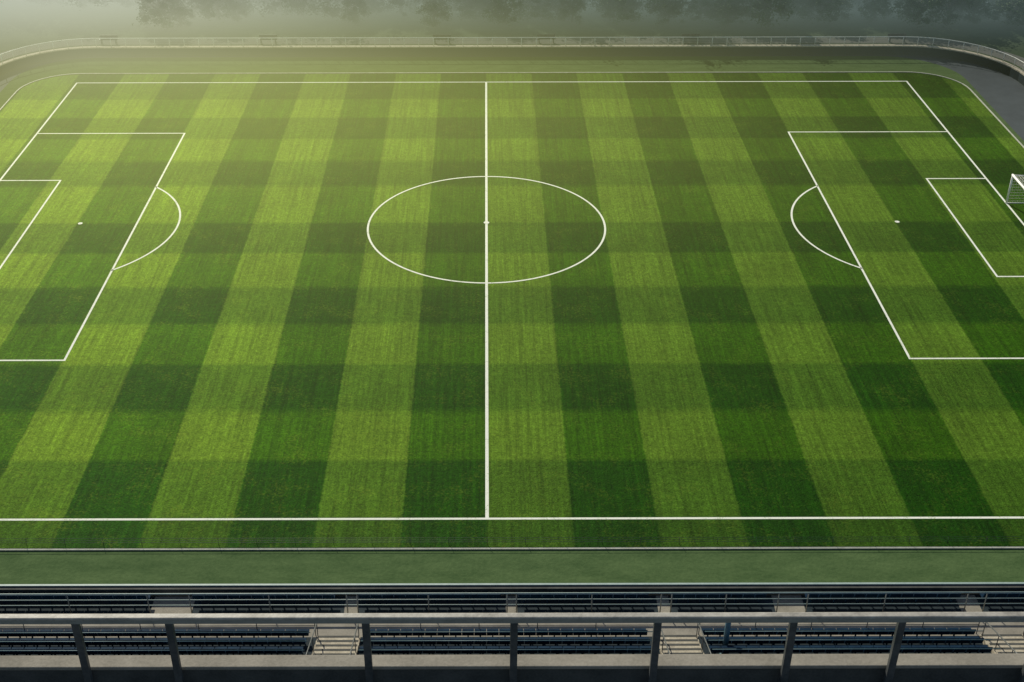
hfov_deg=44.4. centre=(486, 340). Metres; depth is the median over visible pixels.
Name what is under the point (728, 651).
stadium seat
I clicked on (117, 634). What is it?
stadium seat
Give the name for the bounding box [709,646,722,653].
stadium seat
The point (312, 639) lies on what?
stair handrail
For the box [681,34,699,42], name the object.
bench
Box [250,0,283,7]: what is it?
broadleaf tree
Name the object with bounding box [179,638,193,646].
stadium seat
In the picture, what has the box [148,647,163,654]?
stadium seat
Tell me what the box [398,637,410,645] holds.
stadium seat
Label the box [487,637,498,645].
stadium seat
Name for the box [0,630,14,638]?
stadium seat
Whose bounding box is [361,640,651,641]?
row rail
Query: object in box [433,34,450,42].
bench
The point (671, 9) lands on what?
broadleaf tree
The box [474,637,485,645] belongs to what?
stadium seat
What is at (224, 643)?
stadium seat
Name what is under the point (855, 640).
stadium seat
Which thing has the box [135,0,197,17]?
broadleaf tree
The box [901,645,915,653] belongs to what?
stadium seat
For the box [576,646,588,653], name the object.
stadium seat
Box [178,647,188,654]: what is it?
stadium seat
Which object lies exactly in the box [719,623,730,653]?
steel pole
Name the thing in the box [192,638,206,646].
stadium seat
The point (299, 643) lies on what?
stadium seat
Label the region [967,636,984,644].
stadium seat
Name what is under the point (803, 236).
penalty arc line
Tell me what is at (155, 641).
row rail
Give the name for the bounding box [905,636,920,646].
stadium seat
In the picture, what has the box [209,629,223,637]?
stadium seat
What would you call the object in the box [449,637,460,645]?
stadium seat
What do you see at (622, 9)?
broadleaf tree
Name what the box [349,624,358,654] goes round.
stair handrail
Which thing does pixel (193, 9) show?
broadleaf tree
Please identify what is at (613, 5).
broadleaf tree
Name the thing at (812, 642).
stadium seat
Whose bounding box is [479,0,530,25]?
broadleaf tree
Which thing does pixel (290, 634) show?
stadium seat
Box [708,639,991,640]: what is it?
row rail
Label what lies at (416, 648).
stadium seat
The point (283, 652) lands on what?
stadium seat
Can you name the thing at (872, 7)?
broadleaf tree
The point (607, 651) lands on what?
stadium seat
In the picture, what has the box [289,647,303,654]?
stadium seat
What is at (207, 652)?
stadium seat
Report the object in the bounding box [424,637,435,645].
stadium seat
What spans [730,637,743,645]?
stadium seat
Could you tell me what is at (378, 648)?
stadium seat
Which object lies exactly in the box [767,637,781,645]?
stadium seat
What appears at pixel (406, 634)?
stadium seat
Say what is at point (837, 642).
stadium seat
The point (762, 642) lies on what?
stadium seat
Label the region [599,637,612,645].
stadium seat
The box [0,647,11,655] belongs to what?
stadium seat
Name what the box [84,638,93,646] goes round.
stadium seat
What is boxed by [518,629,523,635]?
stadium seat
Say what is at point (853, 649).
row rail
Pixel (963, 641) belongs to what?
stadium seat
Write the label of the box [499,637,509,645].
stadium seat
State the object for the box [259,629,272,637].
stadium seat
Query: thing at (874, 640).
stadium seat
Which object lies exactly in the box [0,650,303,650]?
row rail
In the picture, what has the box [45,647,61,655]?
stadium seat
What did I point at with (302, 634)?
stadium seat
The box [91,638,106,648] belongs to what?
stadium seat
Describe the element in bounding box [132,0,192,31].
broadleaf tree
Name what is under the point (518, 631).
row rail
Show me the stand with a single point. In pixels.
(337, 639)
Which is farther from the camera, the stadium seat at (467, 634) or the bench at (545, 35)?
the bench at (545, 35)
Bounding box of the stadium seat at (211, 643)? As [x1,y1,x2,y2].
[204,638,218,646]
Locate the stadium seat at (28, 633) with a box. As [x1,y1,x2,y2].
[23,630,38,637]
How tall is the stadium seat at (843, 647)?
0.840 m
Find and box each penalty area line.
[0,133,184,360]
[788,131,1023,358]
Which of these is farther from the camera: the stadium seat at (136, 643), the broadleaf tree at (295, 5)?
the broadleaf tree at (295, 5)
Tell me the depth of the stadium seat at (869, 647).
55.88 m
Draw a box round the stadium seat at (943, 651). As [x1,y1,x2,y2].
[937,645,954,653]
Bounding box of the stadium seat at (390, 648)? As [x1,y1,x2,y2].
[384,646,396,654]
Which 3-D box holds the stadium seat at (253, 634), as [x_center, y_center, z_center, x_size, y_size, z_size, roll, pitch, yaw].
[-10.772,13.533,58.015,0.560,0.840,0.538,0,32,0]
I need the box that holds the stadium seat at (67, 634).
[60,630,73,639]
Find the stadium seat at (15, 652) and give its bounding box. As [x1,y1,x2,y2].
[7,647,23,655]
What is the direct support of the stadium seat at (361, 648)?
on the stand
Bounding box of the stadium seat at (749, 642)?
[742,637,756,645]
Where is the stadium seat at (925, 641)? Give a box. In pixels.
[917,636,933,644]
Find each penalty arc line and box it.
[111,187,180,270]
[791,185,862,268]
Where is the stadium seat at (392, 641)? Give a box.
[386,637,398,645]
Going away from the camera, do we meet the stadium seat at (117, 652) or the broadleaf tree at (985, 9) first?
the stadium seat at (117, 652)
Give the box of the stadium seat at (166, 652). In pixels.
[161,647,169,654]
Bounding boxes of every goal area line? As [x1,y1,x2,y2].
[0,180,60,268]
[926,178,1023,276]
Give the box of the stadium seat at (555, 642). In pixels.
[549,637,561,645]
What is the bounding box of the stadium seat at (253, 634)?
[246,629,259,637]
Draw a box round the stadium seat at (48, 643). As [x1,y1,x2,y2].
[40,638,56,646]
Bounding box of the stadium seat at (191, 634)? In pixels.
[184,629,198,637]
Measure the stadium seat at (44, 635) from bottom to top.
0.840 m
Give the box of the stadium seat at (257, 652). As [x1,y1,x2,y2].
[251,647,265,654]
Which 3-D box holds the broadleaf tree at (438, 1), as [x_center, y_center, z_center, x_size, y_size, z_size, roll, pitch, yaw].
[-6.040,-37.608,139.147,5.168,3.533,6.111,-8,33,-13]
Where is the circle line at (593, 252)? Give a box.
[367,176,605,282]
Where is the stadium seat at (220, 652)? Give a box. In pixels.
[212,647,226,654]
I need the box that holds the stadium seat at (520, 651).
[517,646,524,654]
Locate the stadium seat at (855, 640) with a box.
[842,636,857,644]
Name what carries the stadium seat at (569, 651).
on the stand
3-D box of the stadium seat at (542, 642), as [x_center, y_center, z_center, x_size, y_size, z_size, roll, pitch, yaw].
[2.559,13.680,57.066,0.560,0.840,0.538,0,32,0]
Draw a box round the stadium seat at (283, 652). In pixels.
[276,647,290,654]
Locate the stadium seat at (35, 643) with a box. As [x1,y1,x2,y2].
[27,638,43,646]
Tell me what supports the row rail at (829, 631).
attached to the stand
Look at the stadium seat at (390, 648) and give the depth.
55.88 m
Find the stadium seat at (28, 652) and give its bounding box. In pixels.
[19,647,36,655]
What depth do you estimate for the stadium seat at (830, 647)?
55.88 m
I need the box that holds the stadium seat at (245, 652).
[238,647,252,654]
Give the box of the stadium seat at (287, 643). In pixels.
[280,638,293,646]
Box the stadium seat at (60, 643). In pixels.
[53,638,68,647]
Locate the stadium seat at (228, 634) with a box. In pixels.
[221,629,235,637]
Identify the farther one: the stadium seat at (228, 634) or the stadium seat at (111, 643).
the stadium seat at (228, 634)
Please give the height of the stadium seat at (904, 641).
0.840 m
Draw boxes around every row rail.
[0,641,306,641]
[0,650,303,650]
[32,632,309,632]
[358,649,659,650]
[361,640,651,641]
[370,631,652,632]
[705,631,951,631]
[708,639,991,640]
[712,648,999,649]
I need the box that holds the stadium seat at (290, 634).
[283,629,296,637]
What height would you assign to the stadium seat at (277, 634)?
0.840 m
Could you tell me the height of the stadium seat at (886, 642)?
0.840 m
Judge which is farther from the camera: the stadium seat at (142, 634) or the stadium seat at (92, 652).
the stadium seat at (142, 634)
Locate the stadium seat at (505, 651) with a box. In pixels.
[499,646,509,654]
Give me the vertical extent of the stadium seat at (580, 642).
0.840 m
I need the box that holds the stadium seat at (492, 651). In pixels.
[487,646,498,654]
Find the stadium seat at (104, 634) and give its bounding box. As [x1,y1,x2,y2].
[97,629,112,637]
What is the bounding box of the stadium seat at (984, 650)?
[975,645,992,653]
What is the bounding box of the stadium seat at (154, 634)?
[147,629,161,637]
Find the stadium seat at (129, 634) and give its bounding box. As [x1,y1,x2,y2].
[122,629,137,637]
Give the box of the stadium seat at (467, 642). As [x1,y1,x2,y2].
[462,637,473,645]
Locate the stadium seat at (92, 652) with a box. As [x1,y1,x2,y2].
[86,647,100,654]
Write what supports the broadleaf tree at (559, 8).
on the raised ground at (22, 24)
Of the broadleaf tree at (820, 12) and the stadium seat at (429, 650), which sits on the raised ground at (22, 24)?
the broadleaf tree at (820, 12)
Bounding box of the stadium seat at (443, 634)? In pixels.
[437,629,448,636]
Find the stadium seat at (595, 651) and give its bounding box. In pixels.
[588,646,601,653]
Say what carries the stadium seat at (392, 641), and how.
on the stand
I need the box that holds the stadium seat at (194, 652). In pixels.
[187,647,201,654]
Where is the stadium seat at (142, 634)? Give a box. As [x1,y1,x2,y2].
[134,629,149,637]
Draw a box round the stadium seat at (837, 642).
[830,637,845,646]
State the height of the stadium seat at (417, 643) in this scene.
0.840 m
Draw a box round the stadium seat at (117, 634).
[109,629,124,639]
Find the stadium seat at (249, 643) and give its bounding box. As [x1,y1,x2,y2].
[242,638,256,646]
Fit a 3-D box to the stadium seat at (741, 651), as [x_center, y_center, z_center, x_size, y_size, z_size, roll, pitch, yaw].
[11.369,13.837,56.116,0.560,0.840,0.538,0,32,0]
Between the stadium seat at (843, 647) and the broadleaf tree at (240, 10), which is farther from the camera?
the broadleaf tree at (240, 10)
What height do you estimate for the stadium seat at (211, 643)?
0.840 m
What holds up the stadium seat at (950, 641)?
on the stand
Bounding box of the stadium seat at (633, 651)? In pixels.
[627,646,639,653]
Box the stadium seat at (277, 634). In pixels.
[271,629,284,637]
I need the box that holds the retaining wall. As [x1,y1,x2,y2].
[0,44,1023,85]
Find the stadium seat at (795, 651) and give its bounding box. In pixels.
[793,645,799,652]
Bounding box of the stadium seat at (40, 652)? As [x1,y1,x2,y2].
[32,647,49,655]
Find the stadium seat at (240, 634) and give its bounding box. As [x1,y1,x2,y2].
[234,629,247,637]
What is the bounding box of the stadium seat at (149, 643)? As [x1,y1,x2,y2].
[141,638,156,646]
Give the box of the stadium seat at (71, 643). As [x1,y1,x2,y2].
[65,638,75,647]
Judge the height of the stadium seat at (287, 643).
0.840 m
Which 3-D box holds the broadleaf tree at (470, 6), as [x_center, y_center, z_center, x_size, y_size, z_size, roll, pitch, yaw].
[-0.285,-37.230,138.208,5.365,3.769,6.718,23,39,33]
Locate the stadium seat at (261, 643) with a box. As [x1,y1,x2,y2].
[255,638,268,646]
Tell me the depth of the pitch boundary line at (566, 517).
67.20 m
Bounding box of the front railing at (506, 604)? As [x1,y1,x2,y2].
[0,591,1023,613]
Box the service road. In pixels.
[0,55,1023,140]
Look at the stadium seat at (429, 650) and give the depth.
55.88 m
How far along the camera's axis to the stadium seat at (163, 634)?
57.74 m
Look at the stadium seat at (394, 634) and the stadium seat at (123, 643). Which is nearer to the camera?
the stadium seat at (123, 643)
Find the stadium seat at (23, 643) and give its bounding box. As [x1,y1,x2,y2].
[15,638,31,647]
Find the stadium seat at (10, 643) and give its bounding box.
[2,638,18,646]
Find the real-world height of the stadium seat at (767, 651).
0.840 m
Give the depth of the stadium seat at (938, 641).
56.84 m
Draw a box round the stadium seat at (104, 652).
[97,647,112,654]
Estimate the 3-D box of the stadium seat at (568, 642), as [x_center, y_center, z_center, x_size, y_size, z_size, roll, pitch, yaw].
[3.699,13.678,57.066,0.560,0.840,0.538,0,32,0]
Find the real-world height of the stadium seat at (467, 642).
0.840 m
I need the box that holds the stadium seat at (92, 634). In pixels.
[85,629,100,639]
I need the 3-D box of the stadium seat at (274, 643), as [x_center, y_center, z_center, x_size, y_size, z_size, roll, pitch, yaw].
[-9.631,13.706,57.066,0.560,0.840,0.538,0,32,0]
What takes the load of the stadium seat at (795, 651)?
on the stand
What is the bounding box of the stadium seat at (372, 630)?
[370,629,375,635]
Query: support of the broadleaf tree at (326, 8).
on the raised ground at (22, 24)
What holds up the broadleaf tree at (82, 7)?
on the raised ground at (22, 24)
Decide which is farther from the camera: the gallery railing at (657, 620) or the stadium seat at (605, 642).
the stadium seat at (605, 642)
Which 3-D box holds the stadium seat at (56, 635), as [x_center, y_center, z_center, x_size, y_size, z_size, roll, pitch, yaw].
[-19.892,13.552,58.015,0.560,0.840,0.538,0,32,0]
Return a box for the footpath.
[0,37,1023,67]
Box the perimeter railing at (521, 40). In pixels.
[0,36,1023,71]
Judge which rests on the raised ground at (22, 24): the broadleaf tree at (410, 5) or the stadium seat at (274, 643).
the broadleaf tree at (410, 5)
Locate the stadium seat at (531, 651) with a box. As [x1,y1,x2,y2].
[525,646,537,654]
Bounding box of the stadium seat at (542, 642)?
[537,637,548,645]
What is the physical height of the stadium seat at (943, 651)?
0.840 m
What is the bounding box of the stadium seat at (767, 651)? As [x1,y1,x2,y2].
[759,646,774,653]
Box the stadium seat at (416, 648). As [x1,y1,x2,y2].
[410,646,422,654]
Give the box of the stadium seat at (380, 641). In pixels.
[373,637,385,645]
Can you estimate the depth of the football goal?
99.40 m
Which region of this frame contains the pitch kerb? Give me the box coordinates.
[0,71,1023,550]
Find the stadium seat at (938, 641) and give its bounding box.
[930,636,946,645]
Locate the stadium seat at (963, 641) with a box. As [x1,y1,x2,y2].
[955,636,971,644]
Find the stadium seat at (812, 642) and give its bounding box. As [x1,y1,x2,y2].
[805,637,819,644]
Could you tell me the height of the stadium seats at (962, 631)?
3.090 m
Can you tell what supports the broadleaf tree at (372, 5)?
on the raised ground at (22, 24)
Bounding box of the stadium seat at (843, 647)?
[836,645,851,653]
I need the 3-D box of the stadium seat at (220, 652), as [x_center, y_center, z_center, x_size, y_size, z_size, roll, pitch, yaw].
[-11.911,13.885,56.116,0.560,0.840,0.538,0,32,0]
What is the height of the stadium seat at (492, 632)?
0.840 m
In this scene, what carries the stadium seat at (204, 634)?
on the stand
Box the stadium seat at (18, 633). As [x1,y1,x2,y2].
[10,630,26,638]
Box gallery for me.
[0,654,1023,681]
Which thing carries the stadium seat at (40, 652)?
on the stand
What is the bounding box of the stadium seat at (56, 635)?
[47,630,63,637]
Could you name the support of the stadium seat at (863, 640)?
on the stand
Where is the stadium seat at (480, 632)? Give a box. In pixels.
[474,629,485,636]
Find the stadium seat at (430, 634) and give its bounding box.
[425,629,436,636]
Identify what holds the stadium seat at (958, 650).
on the stand
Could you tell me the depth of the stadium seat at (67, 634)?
57.73 m
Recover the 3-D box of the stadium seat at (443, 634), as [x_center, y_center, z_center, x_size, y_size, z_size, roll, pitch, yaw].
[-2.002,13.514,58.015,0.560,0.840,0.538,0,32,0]
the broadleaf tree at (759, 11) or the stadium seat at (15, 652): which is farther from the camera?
the broadleaf tree at (759, 11)
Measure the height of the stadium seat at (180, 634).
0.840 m
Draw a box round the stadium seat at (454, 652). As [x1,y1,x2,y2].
[448,646,460,654]
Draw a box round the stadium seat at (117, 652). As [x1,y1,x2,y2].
[109,647,125,654]
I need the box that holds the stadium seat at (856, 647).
[848,645,864,653]
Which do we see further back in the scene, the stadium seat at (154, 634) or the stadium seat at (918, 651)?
the stadium seat at (154, 634)
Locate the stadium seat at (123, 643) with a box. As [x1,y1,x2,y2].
[116,638,131,646]
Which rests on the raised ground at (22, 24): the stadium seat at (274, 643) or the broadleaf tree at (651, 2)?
the broadleaf tree at (651, 2)
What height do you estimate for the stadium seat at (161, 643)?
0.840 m
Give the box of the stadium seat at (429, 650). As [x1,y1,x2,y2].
[423,646,434,654]
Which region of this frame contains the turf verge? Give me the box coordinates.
[0,56,1023,583]
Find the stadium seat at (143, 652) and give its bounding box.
[135,647,150,654]
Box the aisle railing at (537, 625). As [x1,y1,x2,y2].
[0,622,1023,634]
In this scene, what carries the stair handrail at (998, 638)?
on the stand
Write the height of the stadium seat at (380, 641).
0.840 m
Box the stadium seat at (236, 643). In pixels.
[229,638,243,646]
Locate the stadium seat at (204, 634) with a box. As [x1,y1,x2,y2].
[196,629,210,637]
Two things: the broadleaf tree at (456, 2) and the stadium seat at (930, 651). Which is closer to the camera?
the stadium seat at (930, 651)
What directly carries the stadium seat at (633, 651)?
on the stand
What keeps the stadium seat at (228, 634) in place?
on the stand
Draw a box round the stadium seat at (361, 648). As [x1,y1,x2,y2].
[358,646,371,653]
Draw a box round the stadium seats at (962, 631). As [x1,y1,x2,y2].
[0,593,1023,637]
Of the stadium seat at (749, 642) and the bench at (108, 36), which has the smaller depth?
the stadium seat at (749, 642)
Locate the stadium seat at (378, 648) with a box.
[371,646,384,654]
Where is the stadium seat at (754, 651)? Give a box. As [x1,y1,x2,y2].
[747,646,761,653]
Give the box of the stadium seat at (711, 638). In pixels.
[705,637,718,645]
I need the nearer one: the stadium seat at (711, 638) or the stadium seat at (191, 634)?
the stadium seat at (711, 638)
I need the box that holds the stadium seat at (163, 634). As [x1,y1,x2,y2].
[159,629,166,635]
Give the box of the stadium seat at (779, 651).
[772,646,784,653]
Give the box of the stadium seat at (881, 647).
[874,645,889,653]
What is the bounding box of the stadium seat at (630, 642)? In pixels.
[624,637,637,645]
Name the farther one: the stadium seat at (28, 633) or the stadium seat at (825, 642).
the stadium seat at (28, 633)
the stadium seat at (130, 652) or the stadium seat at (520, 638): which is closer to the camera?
the stadium seat at (130, 652)
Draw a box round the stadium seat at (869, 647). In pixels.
[861,645,876,653]
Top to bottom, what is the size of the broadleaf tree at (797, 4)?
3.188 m
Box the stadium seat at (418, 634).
[412,629,424,636]
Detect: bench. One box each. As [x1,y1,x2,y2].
[99,35,117,43]
[259,35,276,42]
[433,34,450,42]
[537,34,554,42]
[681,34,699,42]
[888,33,906,42]
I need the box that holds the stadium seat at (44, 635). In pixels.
[35,630,51,639]
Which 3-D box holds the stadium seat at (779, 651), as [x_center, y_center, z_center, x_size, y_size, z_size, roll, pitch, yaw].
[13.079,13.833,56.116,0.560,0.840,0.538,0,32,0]
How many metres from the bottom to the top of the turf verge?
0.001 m
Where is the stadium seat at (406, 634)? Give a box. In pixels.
[400,629,412,636]
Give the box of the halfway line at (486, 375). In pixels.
[485,82,488,517]
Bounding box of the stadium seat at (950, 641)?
[942,636,958,645]
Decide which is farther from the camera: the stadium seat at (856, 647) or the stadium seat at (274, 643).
the stadium seat at (274, 643)
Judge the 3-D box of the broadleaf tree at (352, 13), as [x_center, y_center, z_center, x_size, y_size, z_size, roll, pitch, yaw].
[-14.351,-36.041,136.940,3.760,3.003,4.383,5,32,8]
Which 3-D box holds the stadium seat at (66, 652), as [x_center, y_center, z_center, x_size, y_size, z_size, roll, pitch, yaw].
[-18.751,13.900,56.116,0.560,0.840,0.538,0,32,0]
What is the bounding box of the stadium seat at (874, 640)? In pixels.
[867,636,882,646]
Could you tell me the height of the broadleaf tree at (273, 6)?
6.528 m
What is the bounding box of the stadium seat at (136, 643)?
[128,638,143,648]
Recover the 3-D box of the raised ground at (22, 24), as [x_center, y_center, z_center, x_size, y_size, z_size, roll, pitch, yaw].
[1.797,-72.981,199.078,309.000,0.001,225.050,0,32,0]
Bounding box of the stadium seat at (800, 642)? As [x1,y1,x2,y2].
[794,637,807,644]
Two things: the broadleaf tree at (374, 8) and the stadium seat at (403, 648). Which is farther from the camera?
the broadleaf tree at (374, 8)
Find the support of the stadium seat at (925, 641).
on the stand
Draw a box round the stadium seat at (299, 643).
[293,638,306,646]
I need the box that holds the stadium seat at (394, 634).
[388,629,399,636]
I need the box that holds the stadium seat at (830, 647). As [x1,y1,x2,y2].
[823,645,838,653]
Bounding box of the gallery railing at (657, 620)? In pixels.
[0,612,1023,681]
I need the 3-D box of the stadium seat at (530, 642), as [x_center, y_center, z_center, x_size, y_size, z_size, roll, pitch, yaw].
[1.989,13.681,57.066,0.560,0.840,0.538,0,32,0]
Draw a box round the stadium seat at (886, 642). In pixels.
[880,636,892,644]
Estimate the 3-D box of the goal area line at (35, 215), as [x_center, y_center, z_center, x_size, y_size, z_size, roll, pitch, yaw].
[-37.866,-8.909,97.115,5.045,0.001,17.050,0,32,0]
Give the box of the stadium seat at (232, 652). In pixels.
[225,647,239,654]
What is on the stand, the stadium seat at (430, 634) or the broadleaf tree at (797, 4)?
the stadium seat at (430, 634)
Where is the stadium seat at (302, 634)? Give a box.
[296,629,309,637]
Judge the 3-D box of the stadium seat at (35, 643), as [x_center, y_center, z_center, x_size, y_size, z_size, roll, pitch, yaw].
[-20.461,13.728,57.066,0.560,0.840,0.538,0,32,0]
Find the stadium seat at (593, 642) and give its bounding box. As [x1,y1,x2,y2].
[587,637,599,645]
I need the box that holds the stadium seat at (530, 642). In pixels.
[524,637,536,645]
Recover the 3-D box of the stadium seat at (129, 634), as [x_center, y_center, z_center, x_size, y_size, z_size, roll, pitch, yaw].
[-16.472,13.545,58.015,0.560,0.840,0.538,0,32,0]
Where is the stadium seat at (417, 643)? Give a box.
[411,637,423,645]
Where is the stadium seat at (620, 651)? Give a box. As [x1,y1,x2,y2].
[614,646,627,653]
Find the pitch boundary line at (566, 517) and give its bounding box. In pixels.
[0,81,1023,520]
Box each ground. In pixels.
[0,0,1023,70]
[0,55,622,75]
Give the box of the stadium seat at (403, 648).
[397,646,409,654]
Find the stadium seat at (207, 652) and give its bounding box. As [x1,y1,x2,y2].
[199,647,214,654]
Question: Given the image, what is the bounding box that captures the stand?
[0,582,1023,655]
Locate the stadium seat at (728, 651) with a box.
[721,646,735,653]
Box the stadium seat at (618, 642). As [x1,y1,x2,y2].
[612,637,624,645]
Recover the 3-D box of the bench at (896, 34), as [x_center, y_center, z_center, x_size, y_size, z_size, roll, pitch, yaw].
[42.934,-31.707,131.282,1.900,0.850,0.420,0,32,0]
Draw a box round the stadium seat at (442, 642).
[436,637,448,645]
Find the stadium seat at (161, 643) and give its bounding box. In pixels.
[154,638,167,646]
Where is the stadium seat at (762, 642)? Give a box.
[755,637,769,645]
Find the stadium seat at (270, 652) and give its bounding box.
[264,647,277,654]
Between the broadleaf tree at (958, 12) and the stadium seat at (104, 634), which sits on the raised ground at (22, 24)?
the broadleaf tree at (958, 12)
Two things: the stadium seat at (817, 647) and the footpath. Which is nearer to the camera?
the stadium seat at (817, 647)
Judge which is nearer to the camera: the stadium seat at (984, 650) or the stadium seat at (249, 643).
the stadium seat at (984, 650)
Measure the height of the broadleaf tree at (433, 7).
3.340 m
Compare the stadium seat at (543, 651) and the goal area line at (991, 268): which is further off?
the goal area line at (991, 268)
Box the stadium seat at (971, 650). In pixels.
[962,645,979,653]
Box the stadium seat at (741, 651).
[734,646,748,653]
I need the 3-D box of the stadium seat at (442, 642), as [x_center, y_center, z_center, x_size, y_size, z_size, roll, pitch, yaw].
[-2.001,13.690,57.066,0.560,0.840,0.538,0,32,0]
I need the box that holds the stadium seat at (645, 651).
[639,646,650,653]
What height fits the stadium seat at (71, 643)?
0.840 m
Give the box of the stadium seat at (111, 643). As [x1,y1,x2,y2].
[103,638,118,647]
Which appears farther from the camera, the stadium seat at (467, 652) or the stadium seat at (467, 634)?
the stadium seat at (467, 634)
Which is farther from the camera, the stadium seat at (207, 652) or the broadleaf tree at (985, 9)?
the broadleaf tree at (985, 9)
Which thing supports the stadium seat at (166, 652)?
on the stand
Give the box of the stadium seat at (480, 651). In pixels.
[474,646,485,654]
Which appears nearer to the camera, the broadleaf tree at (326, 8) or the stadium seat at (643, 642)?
the stadium seat at (643, 642)
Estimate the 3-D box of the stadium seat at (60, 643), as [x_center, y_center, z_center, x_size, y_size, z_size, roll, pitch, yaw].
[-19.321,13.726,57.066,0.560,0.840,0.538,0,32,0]
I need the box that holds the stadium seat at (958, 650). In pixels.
[950,645,966,653]
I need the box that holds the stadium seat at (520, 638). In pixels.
[517,637,523,645]
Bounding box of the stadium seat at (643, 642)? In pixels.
[637,637,649,645]
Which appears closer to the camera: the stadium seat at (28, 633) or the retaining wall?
the stadium seat at (28, 633)
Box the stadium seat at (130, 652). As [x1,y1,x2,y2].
[122,647,138,654]
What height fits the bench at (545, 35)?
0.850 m
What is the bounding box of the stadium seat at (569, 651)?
[563,646,575,653]
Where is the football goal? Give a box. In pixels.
[1005,174,1023,203]
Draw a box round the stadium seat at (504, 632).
[499,629,509,636]
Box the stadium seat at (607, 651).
[601,646,614,653]
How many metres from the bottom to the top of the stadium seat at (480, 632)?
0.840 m
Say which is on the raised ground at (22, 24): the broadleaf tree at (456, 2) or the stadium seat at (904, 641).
the broadleaf tree at (456, 2)
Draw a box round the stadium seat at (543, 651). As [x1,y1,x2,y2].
[538,646,549,654]
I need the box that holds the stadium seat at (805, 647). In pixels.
[797,645,812,653]
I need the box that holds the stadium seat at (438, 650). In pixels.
[435,646,447,654]
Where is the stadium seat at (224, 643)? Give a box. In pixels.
[217,638,231,646]
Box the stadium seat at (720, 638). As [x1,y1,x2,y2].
[717,637,731,643]
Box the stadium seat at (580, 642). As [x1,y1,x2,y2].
[574,637,586,645]
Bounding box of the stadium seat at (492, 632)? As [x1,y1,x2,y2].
[487,629,498,636]
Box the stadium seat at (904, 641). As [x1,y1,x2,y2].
[892,636,908,643]
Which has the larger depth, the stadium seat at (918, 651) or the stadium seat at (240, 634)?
the stadium seat at (240, 634)
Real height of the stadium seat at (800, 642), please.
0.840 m
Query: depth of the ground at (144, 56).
130.71 m
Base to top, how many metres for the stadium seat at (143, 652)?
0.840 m
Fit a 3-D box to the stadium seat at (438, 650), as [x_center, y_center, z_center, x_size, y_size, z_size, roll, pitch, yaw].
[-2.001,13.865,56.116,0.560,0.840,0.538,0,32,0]
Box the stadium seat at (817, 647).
[810,645,825,653]
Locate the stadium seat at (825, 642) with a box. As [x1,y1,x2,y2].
[817,637,832,644]
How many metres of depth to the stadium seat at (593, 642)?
56.86 m
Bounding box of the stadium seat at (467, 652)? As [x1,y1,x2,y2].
[461,646,473,654]
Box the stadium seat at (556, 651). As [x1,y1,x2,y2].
[550,646,562,653]
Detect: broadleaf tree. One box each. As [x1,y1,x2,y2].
[59,0,93,9]
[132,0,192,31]
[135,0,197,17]
[167,4,196,26]
[185,0,223,20]
[189,0,237,22]
[214,0,259,16]
[226,0,251,21]
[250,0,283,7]
[257,0,282,19]
[277,0,321,17]
[306,0,352,19]
[336,0,372,25]
[339,0,404,15]
[357,0,385,13]
[380,0,423,17]
[412,0,452,15]
[415,0,454,26]
[440,0,492,22]
[453,0,509,22]
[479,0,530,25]
[524,0,589,21]
[548,0,590,15]
[552,0,585,25]
[586,0,615,15]
[592,0,646,25]
[599,0,638,22]
[632,0,687,17]
[647,0,686,26]
[683,0,716,23]
[700,0,755,25]
[739,0,777,17]
[740,0,796,30]
[774,0,803,20]
[795,0,847,25]
[858,0,894,22]
[862,0,903,17]
[889,0,950,28]
[923,0,977,27]
[938,0,983,23]
[959,0,995,23]
[979,0,994,11]
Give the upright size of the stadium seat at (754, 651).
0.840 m
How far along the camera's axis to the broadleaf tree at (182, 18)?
135.56 m
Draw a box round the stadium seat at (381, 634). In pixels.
[375,629,387,636]
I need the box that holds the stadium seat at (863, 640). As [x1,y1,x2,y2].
[855,636,870,645]
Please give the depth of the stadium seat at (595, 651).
55.90 m
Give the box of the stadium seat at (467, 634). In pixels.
[462,629,473,636]
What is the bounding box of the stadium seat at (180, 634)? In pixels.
[175,629,186,637]
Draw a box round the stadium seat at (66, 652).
[58,647,74,655]
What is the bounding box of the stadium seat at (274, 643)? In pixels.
[267,638,281,646]
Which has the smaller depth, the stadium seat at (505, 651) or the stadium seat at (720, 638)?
the stadium seat at (505, 651)
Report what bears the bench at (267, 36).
on the footpath
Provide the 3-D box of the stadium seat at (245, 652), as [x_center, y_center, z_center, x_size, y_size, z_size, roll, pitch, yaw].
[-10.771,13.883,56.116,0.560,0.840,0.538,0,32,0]
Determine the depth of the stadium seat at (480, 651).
55.89 m
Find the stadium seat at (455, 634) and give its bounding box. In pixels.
[450,629,461,636]
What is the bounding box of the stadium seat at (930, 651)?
[924,645,941,653]
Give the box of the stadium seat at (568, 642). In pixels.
[562,637,574,645]
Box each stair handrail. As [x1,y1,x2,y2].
[306,624,318,654]
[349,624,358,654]
[661,628,669,653]
[696,623,711,653]
[981,622,1017,653]
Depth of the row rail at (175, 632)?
57.40 m
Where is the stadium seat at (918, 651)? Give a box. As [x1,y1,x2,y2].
[912,645,928,653]

